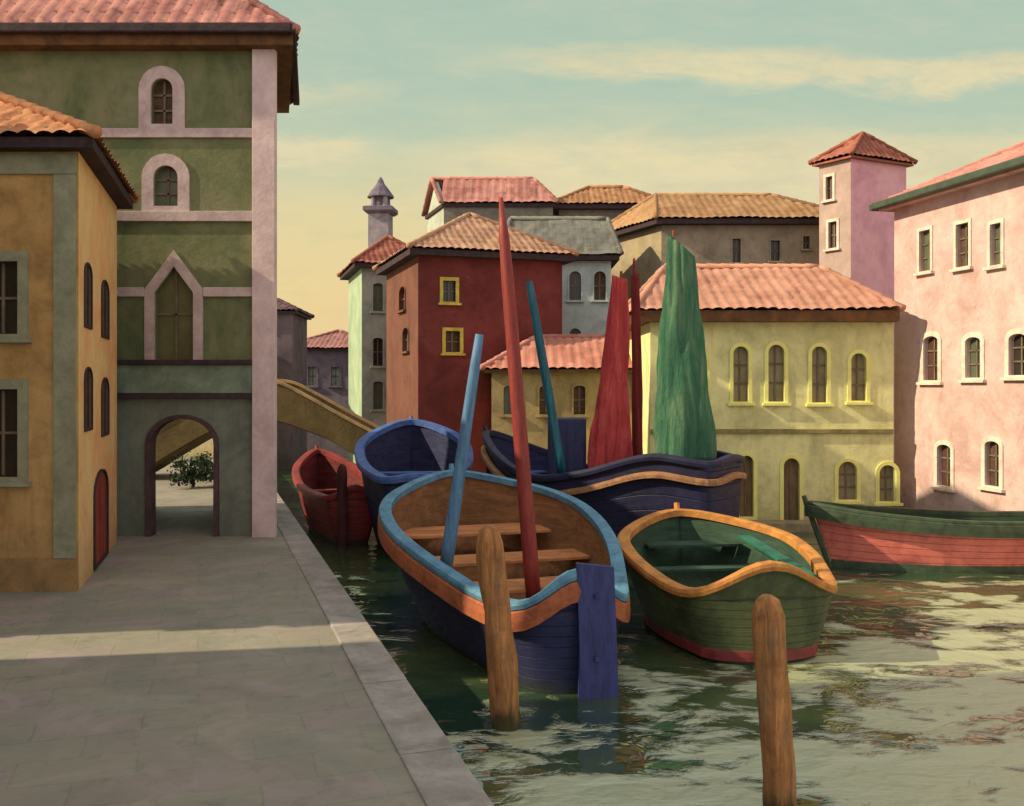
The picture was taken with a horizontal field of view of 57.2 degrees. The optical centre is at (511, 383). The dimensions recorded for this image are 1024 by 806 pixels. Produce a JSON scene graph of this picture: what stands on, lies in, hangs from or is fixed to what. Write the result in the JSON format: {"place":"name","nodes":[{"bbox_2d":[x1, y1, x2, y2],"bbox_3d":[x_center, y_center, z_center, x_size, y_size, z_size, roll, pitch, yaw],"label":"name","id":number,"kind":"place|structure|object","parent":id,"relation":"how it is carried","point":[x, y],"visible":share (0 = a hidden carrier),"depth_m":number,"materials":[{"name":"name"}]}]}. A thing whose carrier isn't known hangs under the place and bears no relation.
{"place":"outdoors","nodes":[
{"label":"outdoors","id":0,"kind":"place"},
{"bbox_2d":[0,457,424,805],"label":"quay","id":1,"kind":"structure","parent":0,"point":[183,656],"depth_m":9.89,"materials":[{"name":"grey stone"}]},
{"bbox_2d":[0,91,139,591],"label":"corner house","id":2,"kind":"structure","parent":1,"relation":"on","point":[67,191],"depth_m":14.50,"materials":[{"name":"paint"}]},
{"bbox_2d":[0,251,31,343],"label":"window","id":3,"kind":"structure","parent":2,"relation":"in","point":[13,275],"depth_m":14.47,"materials":[{"name":"paint"}]},
{"bbox_2d":[0,379,31,487],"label":"window","id":4,"kind":"structure","parent":2,"relation":"in","point":[13,392],"depth_m":14.47,"materials":[{"name":"paint"}]},
{"bbox_2d":[84,262,92,329],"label":"window","id":5,"kind":"structure","parent":2,"relation":"in","point":[88,274],"depth_m":15.36,"materials":[{"name":"brown wood"}]},
{"bbox_2d":[84,367,92,431],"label":"window","id":6,"kind":"structure","parent":2,"relation":"in","point":[88,374],"depth_m":15.38,"materials":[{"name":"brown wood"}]},
{"bbox_2d":[101,280,109,339],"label":"window","id":7,"kind":"structure","parent":2,"relation":"in","point":[105,293],"depth_m":17.29,"materials":[{"name":"brown wood"}]},
{"bbox_2d":[101,377,109,436],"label":"window","id":8,"kind":"structure","parent":2,"relation":"in","point":[105,388],"depth_m":17.29,"materials":[{"name":"brown wood"}]},
{"bbox_2d":[0,0,300,536],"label":"arcade palazzo","id":9,"kind":"structure","parent":1,"relation":"on","point":[181,103],"depth_m":19.70,"materials":[{"name":"green paint"}]},
{"bbox_2d":[138,66,184,127],"bbox_3d":[-7.343,-5.929,19.768,0.966,1.470,0.205,0,0,0],"label":"window","id":10,"kind":"structure","parent":9,"relation":"in","point":[169,96],"depth_m":19.66,"materials":[{"name":"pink stone"}]},
{"bbox_2d":[142,153,189,210],"bbox_3d":[-7.262,-4.156,19.768,0.999,1.343,0.205,0,0,0],"label":"window","id":11,"kind":"structure","parent":9,"relation":"in","point":[173,184],"depth_m":19.66,"materials":[{"name":"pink stone"}]},
{"bbox_2d":[144,250,202,359],"bbox_3d":[-7.092,-1.537,19.768,1.224,2.542,0.205,0,0,0],"label":"window","id":12,"kind":"structure","parent":9,"relation":"in","point":[180,300],"depth_m":19.84,"materials":[{"name":"pink stone"}]},
{"bbox_2d":[167,451,212,487],"bbox_3d":[-9.739,2.635,29.125,1.624,1.140,1.684,0,0,0],"label":"shrub","id":13,"kind":"object","parent":1,"relation":"on","point":[204,469],"visible":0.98,"depth_m":28.79,"materials":[{"name":"green plant"}]},
{"bbox_2d":[183,439,212,456],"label":"campo house","id":14,"kind":"structure","parent":1,"relation":"on","point":[205,446],"depth_m":41.00,"materials":[{"name":"paint"}]},
{"bbox_2d":[156,379,379,471],"bbox_3d":[-8.314,2.590,32.120,10.427,5.529,2.320,0,0,0],"label":"footbridge","id":15,"kind":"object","parent":1,"relation":"on","point":[302,407],"visible":0.41,"depth_m":31.00,"materials":[{"name":"ochre plaster"},{"name":"stone"}]},
{"bbox_2d":[277,493,493,805],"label":"quay kerb","id":16,"kind":"structure","parent":1,"relation":"on","point":[438,771],"depth_m":9.61,"materials":[{"name":"stone"}]},
{"bbox_2d":[307,329,347,455],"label":"mauve house","id":17,"kind":"structure","parent":0,"point":[327,364],"depth_m":52.00,"materials":[{"name":"paint"}]},
{"bbox_2d":[307,365,318,386],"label":"window","id":18,"kind":"structure","parent":17,"relation":"in","point":[313,369],"depth_m":52.10,"materials":[{"name":"paint"}]},
{"bbox_2d":[328,365,342,386],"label":"window","id":19,"kind":"structure","parent":17,"relation":"in","point":[336,369],"depth_m":52.10,"materials":[{"name":"paint"}]},
{"bbox_2d":[259,0,1023,337],"label":"sky","id":20,"kind":"structure","parent":0,"point":[648,96],"materials":[{"name":"beige"}]},
{"bbox_2d":[277,456,1023,805],"bbox_3d":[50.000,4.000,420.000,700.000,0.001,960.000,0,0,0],"label":"canal water","id":21,"kind":"structure","parent":0,"point":[907,688],"depth_m":11.60,"materials":[{"name":"green liquid"}]},
{"bbox_2d":[292,445,372,544],"bbox_3d":[-4.901,3.098,25.799,2.148,2.504,5.521,0,0,-22],"label":"red boat","id":22,"kind":"object","parent":21,"relation":"on","point":[314,474],"visible":0.77,"depth_m":24.46,"materials":[{"name":"red wood"}]},
{"bbox_2d":[337,464,347,548],"bbox_3d":[-4.138,3.281,22.896,0.274,2.642,0.279,0,0,0],"label":"mooring post","id":23,"kind":"object","parent":21,"relation":"in","point":[342,518],"visible":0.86,"depth_m":22.80,"materials":[{"name":"brown wood"}]},
{"bbox_2d":[354,416,473,562],"bbox_3d":[-2.519,2.628,23.709,3.110,3.445,6.113,0,0,0],"label":"bowed boat","id":24,"kind":"object","parent":21,"relation":"on","point":[391,456],"visible":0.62,"depth_m":25.68,"materials":[{"name":"blue wood"}]},
{"bbox_2d":[476,525,521,731],"bbox_3d":[-0.107,3.235,10.942,0.629,3.168,0.392,0,0,0],"label":"mooring post","id":25,"kind":"object","parent":21,"relation":"in","point":[502,664],"visible":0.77,"depth_m":10.82,"materials":[{"name":"brown wood"}]},
{"bbox_2d":[378,197,629,698],"bbox_3d":[-0.278,0.757,15.198,3.982,7.187,6.687,0,0,0],"label":"blue boat","id":26,"kind":"object","parent":21,"relation":"on","point":[568,586],"visible":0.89,"depth_m":14.03,"materials":[{"name":"blue wood"}]},
{"bbox_2d":[440,334,483,567],"bbox_3d":[-0.748,1.019,13.807,0.706,3.502,0.198,0,0,21],"label":"pole","id":27,"kind":"object","parent":26,"relation":"in","point":[452,521],"visible":0.93,"depth_m":13.74,"materials":[{"name":"blue wood"}]},
{"bbox_2d":[481,230,746,572],"bbox_3d":[1.970,0.514,21.227,6.527,7.673,2.881,0,0,35],"label":"dark boat","id":28,"kind":"object","parent":21,"relation":"on","point":[619,481],"visible":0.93,"depth_m":20.14,"materials":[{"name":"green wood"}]},
{"bbox_2d":[526,281,566,473],"bbox_3d":[0.764,-0.091,20.600,0.917,4.336,0.200,0,0,0],"label":"pole","id":29,"kind":"object","parent":28,"relation":"in","point":[548,395],"visible":0.92,"depth_m":20.52,"materials":[{"name":"teal wood"}]},
{"bbox_2d":[617,502,837,664],"bbox_3d":[3.381,3.288,15.429,3.248,2.125,4.580,0,0,0],"label":"green boat","id":30,"kind":"object","parent":21,"relation":"on","point":[703,581],"visible":0.96,"depth_m":14.18,"materials":[{"name":"green wood"}]},
{"bbox_2d":[738,535,816,576],"bbox_3d":[4.287,2.790,15.328,0.220,0.228,2.627,0,0,-8],"label":"oar plank","id":31,"kind":"object","parent":30,"relation":"on","point":[765,549],"visible":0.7,"depth_m":15.44,"materials":[{"name":"green wood"}]},
{"bbox_2d":[751,594,796,805],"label":"mooring post","id":32,"kind":"object","parent":21,"relation":"in","point":[774,704],"visible":1,"depth_m":8.49,"materials":[{"name":"brown wood"}]},
{"bbox_2d":[802,495,1023,573],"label":"salmon boat","id":33,"kind":"object","parent":21,"relation":"on","point":[884,538],"visible":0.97,"depth_m":19.87,"materials":[{"name":"wood"}]},
{"bbox_3d":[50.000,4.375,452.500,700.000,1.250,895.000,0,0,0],"label":"far bank","id":34,"kind":"structure","parent":0,"visible":0},
{"bbox_2d":[277,298,314,468],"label":"purple house","id":35,"kind":"structure","parent":34,"relation":"on","point":[292,362],"depth_m":44.00,"materials":[{"name":"paint"}]},
{"bbox_2d":[337,235,405,463],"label":"grey house","id":36,"kind":"structure","parent":34,"relation":"on","point":[367,342],"depth_m":39.30,"materials":[{"name":"paint"}]},
{"bbox_2d":[370,282,385,312],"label":"window","id":37,"kind":"structure","parent":36,"relation":"in","point":[377,289],"depth_m":39.30,"materials":[{"name":"grey paint"}]},
{"bbox_2d":[370,337,385,367],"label":"window","id":38,"kind":"structure","parent":36,"relation":"in","point":[377,342],"depth_m":39.30,"materials":[{"name":"grey paint"}]},
{"bbox_2d":[370,380,385,410],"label":"window","id":39,"kind":"structure","parent":36,"relation":"in","point":[377,385],"depth_m":39.30,"materials":[{"name":"grey paint"}]},
{"bbox_2d":[363,177,397,246],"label":"bell tower","id":40,"kind":"structure","parent":34,"relation":"on","point":[381,211],"depth_m":45.52,"materials":[{"name":"stone"}]},
{"bbox_2d":[372,212,579,472],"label":"red house","id":41,"kind":"structure","parent":34,"relation":"on","point":[444,296],"depth_m":31.72,"materials":[{"name":"paint"}]},
{"bbox_2d":[396,285,405,313],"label":"window","id":42,"kind":"structure","parent":41,"relation":"in","point":[404,294],"depth_m":33.73,"materials":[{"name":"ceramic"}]},
{"bbox_2d":[399,326,409,353],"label":"window","id":43,"kind":"structure","parent":41,"relation":"in","point":[403,352],"depth_m":33.23,"materials":[{"name":"ceramic"}]},
{"bbox_2d":[438,277,460,304],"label":"window","id":44,"kind":"structure","parent":41,"relation":"in","point":[449,286],"depth_m":31.40,"materials":[{"name":"paint"}]},
{"bbox_2d":[440,327,465,355],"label":"window","id":45,"kind":"structure","parent":41,"relation":"in","point":[450,336],"depth_m":31.44,"materials":[{"name":"yellow wood"}]},
{"bbox_2d":[421,176,559,232],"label":"gabled house","id":46,"kind":"structure","parent":34,"relation":"on","point":[448,199],"depth_m":42.44,"materials":[{"name":"red tile"}]},
{"bbox_2d":[480,334,631,463],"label":"house","id":47,"kind":"structure","parent":34,"relation":"on","point":[575,379],"depth_m":29.90,"materials":[{"name":"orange paint"}]},
{"bbox_2d":[500,384,511,416],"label":"window","id":48,"kind":"structure","parent":47,"relation":"in","point":[506,403],"depth_m":30.03,"materials":[{"name":"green paint"}]},
{"bbox_2d":[536,384,554,416],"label":"window","id":49,"kind":"structure","parent":47,"relation":"in","point":[541,404],"depth_m":30.00,"materials":[{"name":"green paint"}]},
{"bbox_2d":[570,384,588,416],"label":"window","id":50,"kind":"structure","parent":47,"relation":"in","point":[579,391],"depth_m":30.00,"materials":[{"name":"green paint"}]},
{"bbox_2d":[507,216,623,333],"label":"pale blue house","id":51,"kind":"structure","parent":34,"relation":"on","point":[594,241],"depth_m":36.59,"materials":[{"name":"paint"}]},
{"bbox_2d":[566,270,583,301],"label":"window","id":52,"kind":"structure","parent":51,"relation":"in","point":[574,278],"depth_m":36.63,"materials":[{"name":"blue paint"}]},
{"bbox_2d":[568,327,581,333],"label":"window","id":53,"kind":"structure","parent":51,"relation":"in","point":[575,330],"depth_m":36.59,"materials":[{"name":"blue paint"}]},
{"bbox_2d":[591,270,608,301],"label":"window","id":54,"kind":"structure","parent":51,"relation":"in","point":[599,279],"depth_m":36.63,"materials":[{"name":"blue paint"}]},
{"bbox_2d":[549,185,651,219],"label":"brown roofed house","id":55,"kind":"structure","parent":34,"relation":"on","point":[611,202],"depth_m":43.04,"materials":[{"name":"orange tile"}]},
{"bbox_2d":[611,193,818,299],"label":"long house","id":56,"kind":"structure","parent":34,"relation":"on","point":[741,228],"depth_m":38.06,"materials":[{"name":"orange paint"}]},
{"bbox_2d":[729,237,743,263],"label":"window","id":57,"kind":"structure","parent":56,"relation":"in","point":[736,242],"depth_m":38.13,"materials":[{"name":"grey paint"}]},
{"bbox_2d":[768,239,782,262],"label":"window","id":58,"kind":"structure","parent":56,"relation":"in","point":[773,243],"depth_m":38.10,"materials":[{"name":"grey paint"}]},
{"bbox_2d":[800,235,812,250],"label":"window","id":59,"kind":"structure","parent":56,"relation":"in","point":[806,241],"depth_m":38.03,"materials":[{"name":"brown paint"}]},
{"bbox_2d":[628,263,905,531],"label":"yellow house","id":60,"kind":"structure","parent":34,"relation":"on","point":[799,357],"depth_m":26.00,"materials":[{"name":"paint"}]},
{"bbox_2d":[705,345,711,405],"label":"window","id":61,"kind":"structure","parent":60,"relation":"in","point":[706,348],"depth_m":25.97,"materials":[{"name":"paint"}]},
{"bbox_2d":[727,343,754,405],"bbox_3d":[6.335,-0.270,26.007,0.745,1.743,0.245,0,0,0],"label":"window","id":62,"kind":"structure","parent":60,"relation":"in","point":[738,364],"depth_m":26.09,"materials":[{"name":"paint"}]},
{"bbox_2d":[762,341,790,405],"bbox_3d":[7.315,-0.294,26.007,0.769,1.790,0.245,0,0,0],"label":"window","id":63,"kind":"structure","parent":60,"relation":"in","point":[773,354],"depth_m":26.09,"materials":[{"name":"paint"}]},
{"bbox_2d":[806,343,833,405],"bbox_3d":[8.509,-0.258,26.007,0.745,1.766,0.245,0,0,0],"label":"window","id":64,"kind":"structure","parent":60,"relation":"in","point":[816,354],"depth_m":26.09,"materials":[{"name":"paint"}]},
{"bbox_2d":[832,458,863,503],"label":"window","id":65,"kind":"structure","parent":60,"relation":"in","point":[844,472],"depth_m":26.09,"materials":[{"name":"paint"}]},
{"bbox_2d":[845,349,873,404],"bbox_3d":[9.596,-0.187,26.007,0.745,1.530,0.245,0,0,0],"label":"window","id":66,"kind":"structure","parent":60,"relation":"in","point":[855,361],"depth_m":26.09,"materials":[{"name":"paint"}]},
{"bbox_2d":[873,461,903,505],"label":"window","id":67,"kind":"structure","parent":60,"relation":"in","point":[883,474],"depth_m":25.98,"materials":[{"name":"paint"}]},
{"bbox_2d":[808,131,917,462],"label":"pink tower","id":68,"kind":"structure","parent":34,"relation":"on","point":[860,172],"depth_m":35.59,"materials":[{"name":"paint"}]},
{"bbox_2d":[821,172,835,203],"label":"window","id":69,"kind":"structure","parent":68,"relation":"in","point":[831,180],"depth_m":35.91,"materials":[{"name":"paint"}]},
{"bbox_2d":[823,218,840,251],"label":"window","id":70,"kind":"structure","parent":68,"relation":"in","point":[834,235],"depth_m":35.73,"materials":[{"name":"paint"}]},
{"bbox_2d":[869,141,1023,510],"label":"pink palazzo","id":71,"kind":"structure","parent":34,"relation":"on","point":[959,343],"depth_m":24.29,"materials":[{"name":"paint"}]},
{"bbox_2d":[913,225,934,275],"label":"window","id":72,"kind":"structure","parent":71,"relation":"in","point":[928,235],"depth_m":25.77,"materials":[{"name":"paint"}]},
{"bbox_2d":[916,331,942,384],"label":"window","id":73,"kind":"structure","parent":71,"relation":"in","point":[934,350],"depth_m":25.53,"materials":[{"name":"paint"}]},
{"bbox_2d":[930,440,955,492],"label":"window","id":74,"kind":"structure","parent":71,"relation":"in","point":[948,451],"depth_m":24.98,"materials":[{"name":"paint"}]},
{"bbox_2d":[949,218,972,272],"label":"window","id":75,"kind":"structure","parent":71,"relation":"in","point":[966,229],"depth_m":24.32,"materials":[{"name":"white wood"}]},
{"bbox_2d":[957,332,986,382],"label":"window","id":76,"kind":"structure","parent":71,"relation":"in","point":[977,344],"depth_m":23.93,"materials":[{"name":"paint"}]},
{"bbox_2d":[977,436,1005,492],"bbox_3d":[11.868,1.968,23.159,0.245,1.356,0.858,0,0,-13],"label":"window","id":77,"kind":"structure","parent":71,"relation":"in","point":[996,454],"depth_m":23.23,"materials":[{"name":"beige wood"}]},
{"bbox_2d":[982,218,1005,270],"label":"window","id":78,"kind":"structure","parent":71,"relation":"in","point":[999,238],"depth_m":23.15,"materials":[{"name":"paint"}]},
{"bbox_2d":[1000,328,1023,380],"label":"window","id":79,"kind":"structure","parent":71,"relation":"in","point":[1018,347],"depth_m":22.53,"materials":[{"name":"paint"}]}
]}

